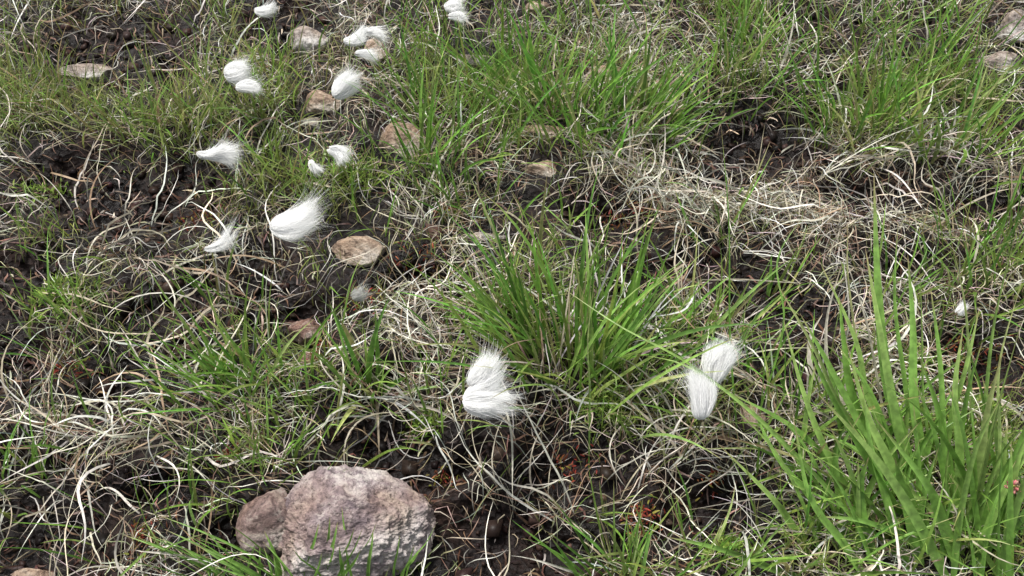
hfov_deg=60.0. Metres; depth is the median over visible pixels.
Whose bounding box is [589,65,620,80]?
rock
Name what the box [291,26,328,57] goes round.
rock
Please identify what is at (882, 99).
grass tussock
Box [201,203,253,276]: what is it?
cotton grass
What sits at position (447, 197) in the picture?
grass tussock
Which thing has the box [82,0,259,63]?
grass tussock
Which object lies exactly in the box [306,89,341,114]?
rock
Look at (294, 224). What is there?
cotton grass
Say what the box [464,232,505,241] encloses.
rock
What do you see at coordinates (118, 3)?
grass tussock
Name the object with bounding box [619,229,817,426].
grass tussock
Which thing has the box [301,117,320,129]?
rock
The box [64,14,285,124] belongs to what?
grass tussock
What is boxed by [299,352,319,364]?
rock
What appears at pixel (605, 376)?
grass tussock
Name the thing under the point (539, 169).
rock
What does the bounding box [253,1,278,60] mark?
cotton grass
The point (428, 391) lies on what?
grass tussock
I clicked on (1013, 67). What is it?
grass tussock
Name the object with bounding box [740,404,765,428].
rock
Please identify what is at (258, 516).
boulder
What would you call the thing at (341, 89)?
cotton grass
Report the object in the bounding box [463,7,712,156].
grass tussock
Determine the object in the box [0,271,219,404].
grass tussock
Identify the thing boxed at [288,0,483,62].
grass tussock
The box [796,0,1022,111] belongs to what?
grass tussock
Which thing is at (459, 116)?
grass tussock
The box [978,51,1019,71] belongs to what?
rock
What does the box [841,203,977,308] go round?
grass tussock
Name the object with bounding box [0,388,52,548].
grass tussock
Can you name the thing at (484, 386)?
cotton grass
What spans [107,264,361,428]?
grass tussock
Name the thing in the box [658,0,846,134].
grass tussock
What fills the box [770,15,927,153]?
grass tussock
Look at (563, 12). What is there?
grass tussock
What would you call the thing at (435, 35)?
grass tussock
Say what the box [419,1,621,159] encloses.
grass tussock
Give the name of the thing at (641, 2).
grass tussock
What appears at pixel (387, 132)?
rock
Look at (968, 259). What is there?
grass tussock
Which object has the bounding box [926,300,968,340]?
cotton grass
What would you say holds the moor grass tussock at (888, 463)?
on the ground at (454, 540)
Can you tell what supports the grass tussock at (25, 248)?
on the ground at (454, 540)
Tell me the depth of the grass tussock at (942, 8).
1.59 m
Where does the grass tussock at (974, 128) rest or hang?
on the ground at (454, 540)
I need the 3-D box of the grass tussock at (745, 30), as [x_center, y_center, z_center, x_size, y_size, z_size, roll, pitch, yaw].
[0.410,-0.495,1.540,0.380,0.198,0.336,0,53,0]
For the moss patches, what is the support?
on the ground at (454, 540)
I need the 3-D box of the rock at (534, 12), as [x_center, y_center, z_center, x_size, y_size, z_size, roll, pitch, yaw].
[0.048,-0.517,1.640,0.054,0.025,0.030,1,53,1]
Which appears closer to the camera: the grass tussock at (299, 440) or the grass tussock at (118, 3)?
the grass tussock at (299, 440)
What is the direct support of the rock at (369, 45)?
on the ground at (454, 540)
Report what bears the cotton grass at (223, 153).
on the ground at (454, 540)
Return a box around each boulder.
[236,488,286,556]
[270,464,435,575]
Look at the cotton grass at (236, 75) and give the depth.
1.36 m
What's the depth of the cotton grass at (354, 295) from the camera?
1.18 m
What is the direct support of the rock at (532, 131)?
on the ground at (454, 540)
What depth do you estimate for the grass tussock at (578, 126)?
1.39 m
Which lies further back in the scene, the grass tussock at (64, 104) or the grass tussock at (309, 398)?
the grass tussock at (64, 104)
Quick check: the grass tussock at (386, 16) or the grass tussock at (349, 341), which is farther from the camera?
the grass tussock at (386, 16)
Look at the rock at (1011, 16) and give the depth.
1.58 m
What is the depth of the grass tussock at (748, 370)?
1.15 m
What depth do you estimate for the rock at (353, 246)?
1.28 m
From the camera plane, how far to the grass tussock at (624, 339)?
1.11 m
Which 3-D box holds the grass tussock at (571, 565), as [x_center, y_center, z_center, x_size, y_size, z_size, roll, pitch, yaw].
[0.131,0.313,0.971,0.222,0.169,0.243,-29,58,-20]
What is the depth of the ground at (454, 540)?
1.28 m
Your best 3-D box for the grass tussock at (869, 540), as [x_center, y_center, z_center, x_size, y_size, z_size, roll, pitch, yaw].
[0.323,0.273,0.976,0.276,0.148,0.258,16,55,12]
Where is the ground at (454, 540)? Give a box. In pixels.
[0,0,1023,575]
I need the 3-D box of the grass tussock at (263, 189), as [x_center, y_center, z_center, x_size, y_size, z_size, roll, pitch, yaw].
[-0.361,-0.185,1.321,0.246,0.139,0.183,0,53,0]
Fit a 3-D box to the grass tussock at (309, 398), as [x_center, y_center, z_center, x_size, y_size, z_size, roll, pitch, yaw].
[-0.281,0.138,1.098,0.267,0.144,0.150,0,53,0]
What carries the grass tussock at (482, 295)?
on the ground at (454, 540)
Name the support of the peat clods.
on the ground at (454, 540)
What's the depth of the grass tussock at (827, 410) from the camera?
1.08 m
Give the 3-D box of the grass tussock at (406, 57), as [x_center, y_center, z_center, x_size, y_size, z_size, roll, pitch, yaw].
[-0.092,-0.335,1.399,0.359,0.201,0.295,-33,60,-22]
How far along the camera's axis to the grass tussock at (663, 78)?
1.43 m
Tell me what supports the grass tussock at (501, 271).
on the ground at (454, 540)
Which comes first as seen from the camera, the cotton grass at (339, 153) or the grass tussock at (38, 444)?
the grass tussock at (38, 444)
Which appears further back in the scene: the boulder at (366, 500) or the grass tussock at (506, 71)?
the grass tussock at (506, 71)
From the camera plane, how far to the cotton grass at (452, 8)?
1.49 m
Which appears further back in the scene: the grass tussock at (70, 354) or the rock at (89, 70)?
the rock at (89, 70)
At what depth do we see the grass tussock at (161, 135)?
1.41 m
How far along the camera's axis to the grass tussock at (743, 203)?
1.31 m
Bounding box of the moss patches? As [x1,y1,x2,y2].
[0,113,1023,574]
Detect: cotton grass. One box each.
[194,128,249,198]
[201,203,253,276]
[223,54,266,115]
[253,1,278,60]
[267,171,333,281]
[308,145,359,177]
[331,60,370,136]
[340,10,391,71]
[350,279,373,312]
[443,0,470,43]
[460,337,533,433]
[669,331,754,462]
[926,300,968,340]
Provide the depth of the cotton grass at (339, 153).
1.29 m
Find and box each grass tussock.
[0,3,120,114]
[0,27,160,149]
[0,187,93,262]
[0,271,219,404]
[0,358,93,522]
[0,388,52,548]
[0,434,238,575]
[26,31,243,154]
[34,0,154,39]
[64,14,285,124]
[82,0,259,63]
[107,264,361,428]
[119,512,432,575]
[121,313,297,433]
[136,383,381,515]
[146,229,311,338]
[163,1,336,128]
[174,333,383,449]
[193,100,340,217]
[213,134,422,236]
[276,298,463,450]
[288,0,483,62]
[325,57,529,220]
[332,11,580,140]
[337,335,519,447]
[346,51,563,180]
[363,264,543,414]
[366,0,514,98]
[367,169,789,447]
[368,128,566,251]
[394,0,549,93]
[405,189,637,387]
[408,196,586,332]
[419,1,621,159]
[447,233,737,458]
[461,0,691,67]
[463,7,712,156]
[493,4,752,162]
[512,473,741,575]
[521,60,675,173]
[539,0,755,69]
[559,461,799,575]
[563,128,1023,575]
[581,18,753,145]
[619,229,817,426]
[645,0,858,87]
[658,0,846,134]
[675,145,794,250]
[680,444,946,575]
[698,224,873,315]
[708,309,926,486]
[715,306,842,396]
[742,0,958,73]
[749,0,1007,173]
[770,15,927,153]
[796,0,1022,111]
[838,160,1023,358]
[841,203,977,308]
[849,0,1023,82]
[856,126,1023,317]
[867,34,1023,190]
[893,0,1023,125]
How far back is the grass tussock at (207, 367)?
1.11 m
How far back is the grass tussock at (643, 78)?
1.41 m
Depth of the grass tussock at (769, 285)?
1.27 m
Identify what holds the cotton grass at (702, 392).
on the ground at (454, 540)
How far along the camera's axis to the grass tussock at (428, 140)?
1.35 m
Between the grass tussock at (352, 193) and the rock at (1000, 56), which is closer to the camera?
the grass tussock at (352, 193)
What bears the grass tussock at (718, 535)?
on the ground at (454, 540)
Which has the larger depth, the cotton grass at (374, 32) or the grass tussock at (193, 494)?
the cotton grass at (374, 32)
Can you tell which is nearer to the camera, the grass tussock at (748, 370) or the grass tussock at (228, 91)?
the grass tussock at (748, 370)
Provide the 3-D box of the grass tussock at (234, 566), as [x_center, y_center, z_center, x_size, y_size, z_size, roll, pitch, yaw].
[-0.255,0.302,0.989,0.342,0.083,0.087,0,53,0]
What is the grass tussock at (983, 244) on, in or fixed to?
on the ground at (454, 540)
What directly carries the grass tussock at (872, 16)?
on the ground at (454, 540)
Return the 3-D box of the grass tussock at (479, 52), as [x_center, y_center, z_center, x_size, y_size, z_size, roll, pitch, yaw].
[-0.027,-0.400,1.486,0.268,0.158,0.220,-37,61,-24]
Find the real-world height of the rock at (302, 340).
0.033 m
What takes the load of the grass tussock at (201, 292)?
on the ground at (454, 540)
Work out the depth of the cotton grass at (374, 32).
1.42 m
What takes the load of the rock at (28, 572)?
on the ground at (454, 540)
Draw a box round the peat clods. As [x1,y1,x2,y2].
[0,0,1023,575]
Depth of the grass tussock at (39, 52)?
1.49 m
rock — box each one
[10,568,55,575]
[58,63,115,82]
[288,318,321,344]
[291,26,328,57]
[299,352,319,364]
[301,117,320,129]
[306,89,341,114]
[331,236,385,266]
[362,38,388,64]
[377,122,425,157]
[458,54,494,69]
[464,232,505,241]
[522,125,562,138]
[524,160,556,176]
[525,1,550,13]
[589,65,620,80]
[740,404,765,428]
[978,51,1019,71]
[996,9,1023,44]
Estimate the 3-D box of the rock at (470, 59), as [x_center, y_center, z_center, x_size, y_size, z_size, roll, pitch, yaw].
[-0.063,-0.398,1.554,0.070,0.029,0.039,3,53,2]
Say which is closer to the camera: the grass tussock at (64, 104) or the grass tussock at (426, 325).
the grass tussock at (426, 325)

